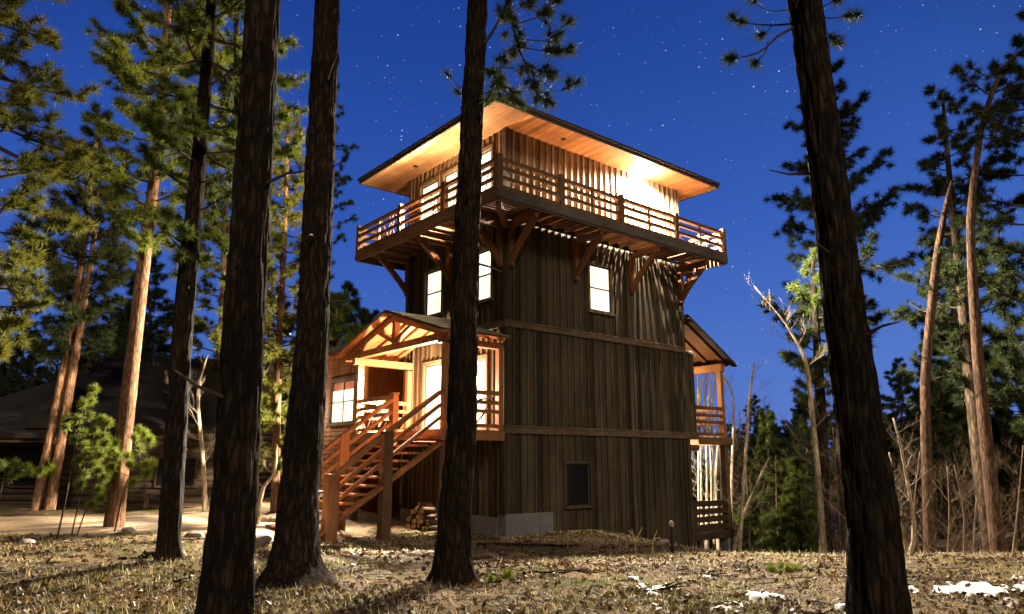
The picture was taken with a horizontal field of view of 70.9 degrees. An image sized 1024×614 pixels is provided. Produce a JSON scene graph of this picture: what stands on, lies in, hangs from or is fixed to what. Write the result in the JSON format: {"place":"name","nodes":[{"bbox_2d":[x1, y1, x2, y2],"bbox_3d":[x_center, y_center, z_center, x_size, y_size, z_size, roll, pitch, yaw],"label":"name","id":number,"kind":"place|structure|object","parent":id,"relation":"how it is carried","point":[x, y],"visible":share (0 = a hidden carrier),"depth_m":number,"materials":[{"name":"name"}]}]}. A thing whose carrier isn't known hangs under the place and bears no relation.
{"place":"outdoors","nodes":[
{"label":"outdoors","id":0,"kind":"place"},
{"bbox_2d":[0,514,376,540],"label":"dirt road","id":1,"kind":"structure","parent":0,"point":[26,524],"depth_m":18.17,"materials":[{"name":"soil"}]},
{"bbox_2d":[0,469,1023,613],"bbox_3d":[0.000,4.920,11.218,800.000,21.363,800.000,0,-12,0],"label":"ground","id":2,"kind":"structure","parent":0,"point":[370,517],"depth_m":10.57,"materials":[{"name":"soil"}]},
{"bbox_2d":[0,283,53,396],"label":"forest pine","id":3,"kind":"object","parent":2,"relation":"on","point":[18,353],"visible":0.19,"depth_m":50.75,"materials":[{"name":"green plant"}]},
{"bbox_2d":[0,352,57,397],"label":"forest pine","id":4,"kind":"object","parent":2,"relation":"on","point":[22,383],"visible":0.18,"depth_m":46.28,"materials":[{"name":"green plant"}]},
{"bbox_2d":[0,457,58,495],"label":"young pine","id":5,"kind":"object","parent":2,"relation":"on","point":[48,467],"visible":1,"depth_m":15.21,"materials":[{"name":"plant"}]},
{"bbox_2d":[0,0,103,364],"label":"pine tree","id":6,"kind":"object","parent":2,"relation":"on","point":[27,94],"visible":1,"depth_m":11.50,"materials":[{"name":"green plant"}]},
{"bbox_2d":[0,98,141,510],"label":"pine tree","id":7,"kind":"object","parent":2,"relation":"on","point":[69,339],"visible":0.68,"depth_m":25.42,"materials":[{"name":"green plant"}]},
{"bbox_2d":[57,382,121,534],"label":"young pine","id":8,"kind":"object","parent":2,"relation":"on","point":[99,441],"visible":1,"depth_m":16.30,"materials":[{"name":"plant"}]},
{"bbox_2d":[81,310,149,359],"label":"forest pine","id":9,"kind":"object","parent":2,"relation":"on","point":[121,314],"visible":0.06,"depth_m":46.16,"materials":[{"name":"green plant"}]},
{"bbox_2d":[77,292,168,370],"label":"forest pine","id":10,"kind":"object","parent":2,"relation":"on","point":[118,308],"visible":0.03,"depth_m":48.09,"materials":[{"name":"green plant"}]},
{"bbox_2d":[105,422,158,531],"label":"young pine","id":11,"kind":"object","parent":2,"relation":"on","point":[148,438],"visible":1,"depth_m":16.27,"materials":[{"name":"plant"}]},
{"bbox_2d":[127,494,150,507],"bbox_3d":[-13.083,6.760,24.937,0.900,0.500,0.360,1,-12,-5],"label":"bench","id":12,"kind":"object","parent":2,"relation":"on","point":[147,500],"visible":0.43,"depth_m":24.87,"materials":[{"name":"brown wood"}]},
{"bbox_2d":[0,344,286,507],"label":"log cabin","id":13,"kind":"object","parent":2,"relation":"on","point":[24,416],"visible":0.29,"depth_m":27.05,"materials":[{"name":"brown wood"}]},
{"bbox_2d":[8,450,41,487],"bbox_3d":[-18.607,6.237,27.661,1.300,1.400,0.120,1,-12,-4],"label":"window","id":14,"kind":"structure","parent":13,"relation":"in","point":[34,456],"depth_m":27.64,"materials":[{"name":"black glass"}]},
{"bbox_2d":[154,455,199,487],"bbox_3d":[-12.243,6.008,26.236,1.500,1.150,0.085,1,-12,-4],"label":"window","id":15,"kind":"structure","parent":13,"relation":"in","point":[192,461],"depth_m":26.21,"materials":[{"name":"black glass"}]},
{"bbox_2d":[104,247,192,358],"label":"forest pine","id":16,"kind":"object","parent":2,"relation":"on","point":[155,294],"visible":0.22,"depth_m":44.55,"materials":[{"name":"green plant"}]},
{"bbox_2d":[79,0,242,526],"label":"pine tree","id":17,"kind":"object","parent":2,"relation":"on","point":[115,57],"visible":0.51,"depth_m":18.61,"materials":[{"name":"green plant"}]},
{"bbox_2d":[164,353,215,511],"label":"aspen tree","id":18,"kind":"object","parent":2,"relation":"on","point":[204,481],"visible":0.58,"depth_m":23.51,"materials":[{"name":"beige plant"}]},
{"bbox_2d":[116,0,309,561],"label":"pine tree","id":19,"kind":"object","parent":2,"relation":"on","point":[186,256],"visible":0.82,"depth_m":11.97,"materials":[{"name":"green plant"}]},
{"bbox_2d":[166,141,289,383],"bbox_3d":[-12.200,0.385,30.809,5.080,16.424,4.308,6,-13,-24],"label":"pine tree","id":20,"kind":"object","parent":2,"relation":"on","point":[201,325],"visible":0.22,"depth_m":30.47,"materials":[{"name":"green plant"}]},
{"bbox_2d":[167,0,308,291],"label":"pine tree","id":21,"kind":"object","parent":2,"relation":"on","point":[229,138],"visible":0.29,"depth_m":16.90,"materials":[{"name":"green plant"}]},
{"bbox_2d":[174,0,307,613],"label":"pine tree","id":22,"kind":"object","parent":2,"relation":"on","point":[227,581],"visible":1,"depth_m":6.56,"materials":[{"name":"brown plant"}]},
{"bbox_2d":[256,534,272,543],"bbox_3d":[-5.184,4.815,14.820,0.424,0.238,0.557,10,-16,-39],"label":"stone","id":23,"kind":"object","parent":2,"relation":"on","point":[263,538],"visible":0.46,"depth_m":14.71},
{"bbox_2d":[257,444,277,523],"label":"aspen tree","id":24,"kind":"object","parent":2,"relation":"on","point":[262,489],"visible":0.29,"depth_m":18.43,"materials":[{"name":"beige plant"}]},
{"bbox_2d":[221,97,334,510],"bbox_3d":[-7.782,-0.254,24.927,4.324,14.590,3.578,9,-15,-36],"label":"pine tree","id":25,"kind":"object","parent":2,"relation":"on","point":[272,420],"visible":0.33,"depth_m":24.34,"materials":[{"name":"green plant"}]},
{"bbox_2d":[264,285,295,414],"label":"forest pine","id":26,"kind":"object","parent":2,"relation":"on","point":[287,331],"visible":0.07,"depth_m":44.10,"materials":[{"name":"green plant"}]},
{"bbox_2d":[255,0,362,587],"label":"pine tree","id":27,"kind":"object","parent":2,"relation":"on","point":[295,556],"visible":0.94,"depth_m":9.96,"materials":[{"name":"brown plant"}]},
{"bbox_2d":[284,77,360,279],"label":"pine tree","id":28,"kind":"object","parent":2,"relation":"on","point":[344,179],"visible":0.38,"depth_m":35.01,"materials":[{"name":"green plant"}]},
{"bbox_2d":[290,344,403,510],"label":"shingled house","id":29,"kind":"structure","parent":2,"relation":"on","point":[340,394],"depth_m":27.35,"materials":[{"name":"brown wood"}]},
{"bbox_2d":[326,375,355,426],"bbox_3d":[-6.483,3.607,27.513,0.173,1.840,2.250,10,-15,-38],"label":"window","id":30,"kind":"structure","parent":29,"relation":"in","point":[341,411],"depth_m":27.63,"materials":[{"name":"grey"}]},
{"bbox_2d":[328,286,366,358],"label":"pine tree","id":31,"kind":"object","parent":2,"relation":"on","point":[339,310],"visible":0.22,"depth_m":36.30,"materials":[{"name":"green plant"}]},
{"bbox_2d":[329,280,379,345],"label":"forest pine","id":32,"kind":"object","parent":2,"relation":"on","point":[364,316],"visible":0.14,"depth_m":46.14,"materials":[{"name":"green plant"}]},
{"bbox_2d":[342,539,425,544],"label":"fallen branch","id":33,"kind":"object","parent":2,"relation":"on","point":[360,541],"visible":0.61,"depth_m":16.22,"materials":[{"name":"brown wood"}]},
{"bbox_2d":[479,567,513,583],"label":"pine seedling","id":34,"kind":"object","parent":2,"relation":"on","point":[507,574],"visible":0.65,"depth_m":8.99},
{"bbox_2d":[265,93,737,550],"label":"lookout tower","id":35,"kind":"structure","parent":2,"relation":"on","point":[598,349],"depth_m":22.27,"materials":[{"name":"wood"}]},
{"bbox_2d":[418,175,440,220],"bbox_3d":[-2.805,-3.365,24.402,0.150,1.990,1.320,10,-15,-38],"label":"window","id":36,"kind":"structure","parent":35,"relation":"in","point":[435,182],"depth_m":24.57,"materials":[{"name":"grey"}]},
{"bbox_2d":[421,359,440,428],"bbox_3d":[-2.501,2.830,22.694,0.150,2.260,1.240,10,-15,-38],"label":"glass door","id":37,"kind":"structure","parent":35,"relation":"in","point":[431,382],"depth_m":22.89,"materials":[{"name":"grey"}]},
{"bbox_2d":[423,264,444,316],"bbox_3d":[-2.551,-0.486,23.470,0.150,1.690,1.200,10,-15,-38],"label":"window","id":38,"kind":"structure","parent":35,"relation":"in","point":[433,304],"depth_m":23.57,"materials":[{"name":"grey"}]},
{"bbox_2d":[442,165,457,206],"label":"window","id":39,"kind":"structure","parent":35,"relation":"in","point":[446,176],"depth_m":23.58,"materials":[{"name":"grey"}]},
{"bbox_2d":[477,354,488,429],"bbox_3d":[-1.061,2.511,20.967,0.150,2.160,1.260,10,-15,-38],"label":"glass door","id":40,"kind":"structure","parent":35,"relation":"in","point":[483,365],"depth_m":20.77,"materials":[{"name":"grey"}]},
{"bbox_2d":[478,246,492,304],"bbox_3d":[-0.827,-0.966,21.420,0.150,1.730,0.960,10,-15,-38],"label":"window","id":41,"kind":"structure","parent":35,"relation":"in","point":[485,274],"depth_m":21.45,"materials":[{"name":"grey"}]},
{"bbox_2d":[481,143,492,190],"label":"window","id":42,"kind":"structure","parent":35,"relation":"in","point":[487,154],"depth_m":22.13,"materials":[{"name":"grey"}]},
{"bbox_2d":[563,461,593,508],"bbox_3d":[1.933,5.210,21.082,1.160,1.350,0.150,10,-15,-38],"label":"window","id":43,"kind":"structure","parent":35,"relation":"in","point":[577,474],"depth_m":21.15,"materials":[{"name":"black glass"}]},
{"bbox_2d":[586,260,615,316],"bbox_3d":[2.834,-0.600,23.083,1.230,1.710,0.150,10,-15,-38],"label":"window","id":44,"kind":"structure","parent":35,"relation":"in","point":[600,281],"depth_m":23.14,"materials":[{"name":"grey"}]},
{"bbox_2d":[472,539,531,544],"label":"fallen branch","id":45,"kind":"object","parent":2,"relation":"on","point":[506,541],"visible":0.58,"depth_m":16.33,"materials":[{"name":"brown wood"}]},
{"bbox_2d":[426,0,586,584],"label":"pine tree","id":46,"kind":"object","parent":2,"relation":"on","point":[452,562],"visible":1,"depth_m":10.18,"materials":[{"name":"brown plant"}]},
{"bbox_2d":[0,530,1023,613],"bbox_3d":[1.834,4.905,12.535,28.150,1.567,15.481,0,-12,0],"label":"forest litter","id":47,"kind":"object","parent":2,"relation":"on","point":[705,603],"visible":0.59,"depth_m":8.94,"materials":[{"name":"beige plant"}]},
{"bbox_2d":[0,529,1023,613],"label":"green grass","id":48,"kind":"structure","parent":2,"relation":"on","point":[158,566],"depth_m":9.08,"materials":[{"name":"plant"}]},
{"bbox_2d":[0,533,1023,613],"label":"fallen twigs","id":49,"kind":"object","parent":2,"relation":"on","point":[608,584],"depth_m":9.53,"materials":[{"name":"wood"}]},
{"bbox_2d":[476,542,578,546],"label":"fallen branch","id":50,"kind":"object","parent":2,"relation":"on","point":[523,544],"visible":0.79,"depth_m":15.35,"materials":[{"name":"brown wood"}]},
{"bbox_2d":[529,568,597,572],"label":"fallen branch","id":51,"kind":"object","parent":2,"relation":"on","point":[568,571],"visible":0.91,"depth_m":10.13,"materials":[{"name":"brown wood"}]},
{"bbox_2d":[630,581,687,592],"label":"fallen branch","id":52,"kind":"object","parent":2,"relation":"on","point":[673,586],"visible":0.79,"depth_m":8.68,"materials":[{"name":"brown wood"}]},
{"bbox_2d":[669,521,674,552],"bbox_3d":[3.240,4.697,14.538,0.106,0.720,0.106,0,-12,0],"label":"path lamp","id":53,"kind":"object","parent":2,"relation":"on","point":[671,524],"visible":0.88,"depth_m":14.53,"materials":[{"name":"black metal"}]},
{"bbox_2d":[691,451,709,508],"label":"forest pine","id":54,"kind":"object","parent":2,"relation":"on","point":[695,494],"visible":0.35,"depth_m":61.95,"materials":[{"name":"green plant"}]},
{"bbox_2d":[691,374,709,548],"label":"aspen tree","id":55,"kind":"object","parent":2,"relation":"on","point":[698,464],"visible":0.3,"depth_m":27.38,"materials":[{"name":"beige plant"}]},
{"bbox_2d":[691,374,714,548],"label":"aspen tree","id":56,"kind":"object","parent":2,"relation":"on","point":[701,499],"visible":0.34,"depth_m":27.92,"materials":[{"name":"beige plant"}]},
{"bbox_2d":[694,373,717,549],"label":"aspen tree","id":57,"kind":"object","parent":2,"relation":"on","point":[714,540],"visible":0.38,"depth_m":28.05,"materials":[{"name":"beige plant"}]},
{"bbox_2d":[692,451,719,515],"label":"forest pine","id":58,"kind":"object","parent":2,"relation":"on","point":[703,460],"visible":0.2,"depth_m":72.70,"materials":[{"name":"green plant"}]},
{"bbox_2d":[694,373,718,549],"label":"aspen tree","id":59,"kind":"object","parent":2,"relation":"on","point":[711,478],"visible":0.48,"depth_m":27.31,"materials":[{"name":"beige plant"}]},
{"bbox_2d":[696,373,718,549],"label":"aspen tree","id":60,"kind":"object","parent":2,"relation":"on","point":[706,541],"visible":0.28,"depth_m":28.59,"materials":[{"name":"beige plant"}]},
{"bbox_2d":[693,376,733,549],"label":"aspen tree","id":61,"kind":"object","parent":2,"relation":"on","point":[716,495],"visible":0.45,"depth_m":28.54,"materials":[{"name":"beige plant"}]},
{"bbox_2d":[699,378,741,522],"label":"aspen tree","id":62,"kind":"object","parent":2,"relation":"on","point":[720,484],"visible":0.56,"depth_m":27.23,"materials":[{"name":"beige plant"}]},
{"bbox_2d":[704,375,749,523],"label":"aspen tree","id":63,"kind":"object","parent":2,"relation":"on","point":[732,446],"visible":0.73,"depth_m":28.21,"materials":[{"name":"beige plant"}]},
{"bbox_2d":[703,420,755,528],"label":"forest pine","id":64,"kind":"object","parent":2,"relation":"on","point":[737,462],"visible":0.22,"depth_m":35.90,"materials":[{"name":"green plant"}]},
{"bbox_2d":[704,356,773,550],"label":"aspen tree","id":65,"kind":"object","parent":2,"relation":"on","point":[743,476],"visible":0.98,"depth_m":25.37,"materials":[{"name":"beige plant"}]},
{"bbox_2d":[729,424,755,524],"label":"forest pine","id":66,"kind":"object","parent":2,"relation":"on","point":[736,431],"visible":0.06,"depth_m":40.95,"materials":[{"name":"green plant"}]},
{"bbox_2d":[720,451,769,550],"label":"aspen tree","id":67,"kind":"object","parent":2,"relation":"on","point":[737,534],"visible":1,"depth_m":23.20,"materials":[{"name":"beige plant"}]},
{"bbox_2d":[738,395,764,495],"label":"forest pine","id":68,"kind":"object","parent":2,"relation":"on","point":[756,420],"visible":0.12,"depth_m":51.50,"materials":[{"name":"green plant"}]},
{"bbox_2d":[716,447,795,551],"bbox_3d":[8.762,7.122,26.196,3.028,4.419,2.922,0,-12,0],"label":"bare shrub","id":69,"kind":"object","parent":2,"relation":"on","point":[750,542],"visible":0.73,"depth_m":25.94,"materials":[{"name":"plant"}]},
{"bbox_2d":[737,437,779,532],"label":"forest pine","id":70,"kind":"object","parent":2,"relation":"on","point":[753,443],"visible":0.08,"depth_m":38.16,"materials":[{"name":"green plant"}]},
{"bbox_2d":[733,404,811,551],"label":"spruce tree","id":71,"kind":"object","parent":2,"relation":"on","point":[760,450],"visible":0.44,"depth_m":28.52,"materials":[{"name":"green plant"}]},
{"bbox_2d":[746,452,802,549],"bbox_3d":[9.893,7.434,26.991,2.322,4.413,2.770,-7,-14,31],"label":"bare shrub","id":72,"kind":"object","parent":2,"relation":"on","point":[775,467],"visible":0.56,"depth_m":27.10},
{"bbox_2d":[765,424,794,523],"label":"forest pine","id":73,"kind":"object","parent":2,"relation":"on","point":[781,434],"visible":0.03,"depth_m":43.96,"materials":[{"name":"green plant"}]},
{"bbox_2d":[762,555,804,572],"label":"shrub","id":74,"kind":"object","parent":2,"relation":"on","point":[778,567],"visible":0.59,"depth_m":10.58,"materials":[{"name":"plant"}]},
{"bbox_2d":[745,276,832,553],"bbox_3d":[9.445,3.519,23.345,2.660,9.788,2.672,-9,-15,37],"label":"aspen tree","id":75,"kind":"object","parent":2,"relation":"on","point":[813,425],"visible":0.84,"depth_m":23.19,"materials":[{"name":"beige plant"}]},
{"bbox_2d":[751,456,838,553],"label":"spruce tree","id":76,"kind":"object","parent":2,"relation":"on","point":[791,507],"visible":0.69,"depth_m":25.86,"materials":[{"name":"plant"}]},
{"bbox_2d":[778,391,834,539],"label":"forest pine","id":77,"kind":"object","parent":2,"relation":"on","point":[801,446],"visible":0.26,"depth_m":33.88,"materials":[{"name":"green plant"}]},
{"bbox_2d":[777,246,836,552],"bbox_3d":[10.785,3.236,24.930,2.943,11.103,2.922,0,-12,0],"label":"pine tree","id":78,"kind":"object","parent":2,"relation":"on","point":[813,331],"visible":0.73,"depth_m":24.96,"materials":[{"name":"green plant"}]},
{"bbox_2d":[778,419,835,500],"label":"forest pine","id":79,"kind":"object","parent":2,"relation":"on","point":[789,435],"visible":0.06,"depth_m":40.41,"materials":[{"name":"green plant"}]},
{"bbox_2d":[720,0,912,613],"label":"pine tree","id":80,"kind":"object","parent":2,"relation":"on","point":[876,579],"visible":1,"depth_m":7.36,"materials":[{"name":"brown plant"}]},
{"bbox_2d":[788,410,845,553],"bbox_3d":[9.287,5.393,21.236,2.370,4.989,3.539,-3,-12,14],"label":"bare shrub","id":81,"kind":"object","parent":2,"relation":"on","point":[838,516],"visible":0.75,"depth_m":21.37,"materials":[{"name":"plant"}]},
{"bbox_2d":[627,573,1023,613],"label":"snow","id":82,"kind":"structure","parent":2,"relation":"on","point":[974,588],"depth_m":8.60,"materials":[{"name":"snow"}]},
{"bbox_2d":[827,410,837,503],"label":"forest pine","id":83,"kind":"object","parent":2,"relation":"on","point":[831,460],"visible":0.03,"depth_m":33.27,"materials":[{"name":"green plant"}]},
{"bbox_2d":[758,54,925,553],"bbox_3d":[12.705,-0.515,27.665,5.731,19.821,5.963,-10,-16,39],"label":"pine tree","id":84,"kind":"object","parent":2,"relation":"on","point":[865,216],"visible":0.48,"depth_m":27.71,"materials":[{"name":"green plant"}]},
{"bbox_2d":[788,413,896,548],"bbox_3d":[8.214,4.562,17.619,2.841,3.884,2.931,0,-12,0],"label":"bare shrub","id":85,"kind":"object","parent":2,"relation":"on","point":[824,490],"visible":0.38,"depth_m":17.96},
{"bbox_2d":[882,412,904,492],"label":"forest pine","id":86,"kind":"object","parent":2,"relation":"on","point":[891,447],"visible":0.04,"depth_m":37.17,"materials":[{"name":"green plant"}]},
{"bbox_2d":[826,448,969,552],"bbox_3d":[10.124,5.412,19.233,2.924,3.550,3.094,8,-15,-33],"label":"bare shrub","id":87,"kind":"object","parent":2,"relation":"on","point":[898,496],"visible":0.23,"depth_m":19.17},
{"bbox_2d":[880,356,918,528],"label":"forest pine","id":88,"kind":"object","parent":2,"relation":"on","point":[900,407],"visible":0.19,"depth_m":49.95,"materials":[{"name":"green plant"}]},
{"bbox_2d":[891,438,922,535],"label":"forest pine","id":89,"kind":"object","parent":2,"relation":"on","point":[910,476],"visible":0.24,"depth_m":41.73,"materials":[{"name":"green plant"}]},
{"bbox_2d":[893,432,921,534],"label":"forest pine","id":90,"kind":"object","parent":2,"relation":"on","point":[904,433],"visible":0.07,"depth_m":43.82,"materials":[{"name":"green plant"}]},
{"bbox_2d":[885,416,933,553],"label":"aspen tree","id":91,"kind":"object","parent":2,"relation":"on","point":[913,531],"visible":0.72,"depth_m":16.97,"materials":[{"name":"brown plant"}]},
{"bbox_2d":[889,452,939,552],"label":"aspen tree","id":92,"kind":"object","parent":2,"relation":"on","point":[905,544],"visible":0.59,"depth_m":16.98,"materials":[{"name":"brown plant"}]},
{"bbox_2d":[889,431,954,552],"bbox_3d":[11.705,5.731,21.227,3.168,4.329,2.172,5,-13,-21],"label":"bare shrub","id":93,"kind":"object","parent":2,"relation":"on","point":[915,494],"visible":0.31,"depth_m":21.33,"materials":[{"name":"plant"}]},
{"bbox_2d":[904,176,959,553],"bbox_3d":[11.944,1.627,20.011,2.064,11.290,1.557,-7,-14,29],"label":"pine tree","id":94,"kind":"object","parent":2,"relation":"on","point":[925,414],"visible":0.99,"depth_m":19.95,"materials":[{"name":"brown plant"}]},
{"bbox_2d":[897,341,974,553],"bbox_3d":[16.524,5.338,27.833,2.954,8.364,3.134,-3,-13,15],"label":"forest pine","id":95,"kind":"object","parent":2,"relation":"on","point":[950,430],"visible":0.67,"depth_m":27.57,"materials":[{"name":"green plant"}]},
{"bbox_2d":[903,358,972,522],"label":"forest pine","id":96,"kind":"object","parent":2,"relation":"on","point":[950,416],"visible":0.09,"depth_m":30.46,"materials":[{"name":"green plant"}]},
{"bbox_2d":[887,82,1023,552],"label":"pine tree","id":97,"kind":"object","parent":2,"relation":"on","point":[963,354],"visible":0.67,"depth_m":23.60,"materials":[{"name":"green plant"}]},
{"bbox_2d":[903,447,1012,553],"bbox_3d":[10.950,5.111,18.230,2.796,3.356,3.443,10,-16,-39],"label":"bare shrub","id":98,"kind":"object","parent":2,"relation":"on","point":[948,517],"visible":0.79,"depth_m":18.20,"materials":[{"name":"plant"}]},
{"bbox_2d":[894,224,1023,552],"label":"pine tree","id":99,"kind":"object","parent":2,"relation":"on","point":[909,378],"visible":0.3,"depth_m":29.57,"materials":[{"name":"green plant"}]},
{"bbox_2d":[898,436,1023,552],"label":"bare shrub","id":100,"kind":"object","parent":2,"relation":"on","point":[964,535],"visible":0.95,"depth_m":17.23,"materials":[{"name":"plant"}]},
{"bbox_2d":[911,292,1015,519],"bbox_3d":[20.134,4.810,32.251,4.142,11.727,4.395,7,-14,-30],"label":"forest pine","id":101,"kind":"object","parent":2,"relation":"on","point":[993,424],"depth_m":31.80,"materials":[{"name":"green plant"}]},
{"bbox_2d":[919,441,1020,552],"bbox_3d":[13.948,6.119,22.028,3.294,4.129,2.857,0,-12,0],"label":"bare shrub","id":102,"kind":"object","parent":2,"relation":"on","point":[975,520],"visible":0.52,"depth_m":22.06,"materials":[{"name":"plant"}]},
{"bbox_2d":[934,45,1023,552],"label":"pine tree","id":103,"kind":"object","parent":2,"relation":"on","point":[983,117],"visible":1,"depth_m":19.89,"materials":[{"name":"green plant"}]},
{"bbox_2d":[939,7,1023,439],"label":"pine tree","id":104,"kind":"object","parent":2,"relation":"on","point":[999,253],"visible":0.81,"depth_m":22.02,"materials":[{"name":"green plant"}]},
{"bbox_2d":[957,436,1023,552],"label":"bare shrub","id":105,"kind":"object","parent":2,"relation":"on","point":[1015,528],"visible":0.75,"depth_m":19.24,"materials":[{"name":"plant"}]},
{"bbox_2d":[962,340,1023,511],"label":"forest pine","id":106,"kind":"object","parent":2,"relation":"on","point":[1003,428],"visible":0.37,"depth_m":29.02,"materials":[{"name":"green plant"}]},
{"bbox_2d":[995,416,1023,542],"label":"forest pine","id":107,"kind":"object","parent":2,"relation":"on","point":[1006,499],"visible":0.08,"depth_m":35.55,"materials":[{"name":"green plant"}]},
{"bbox_2d":[0,0,1023,467],"label":"sky","id":108,"kind":"structure","parent":0,"point":[656,85],"materials":[{"name":"blue"}]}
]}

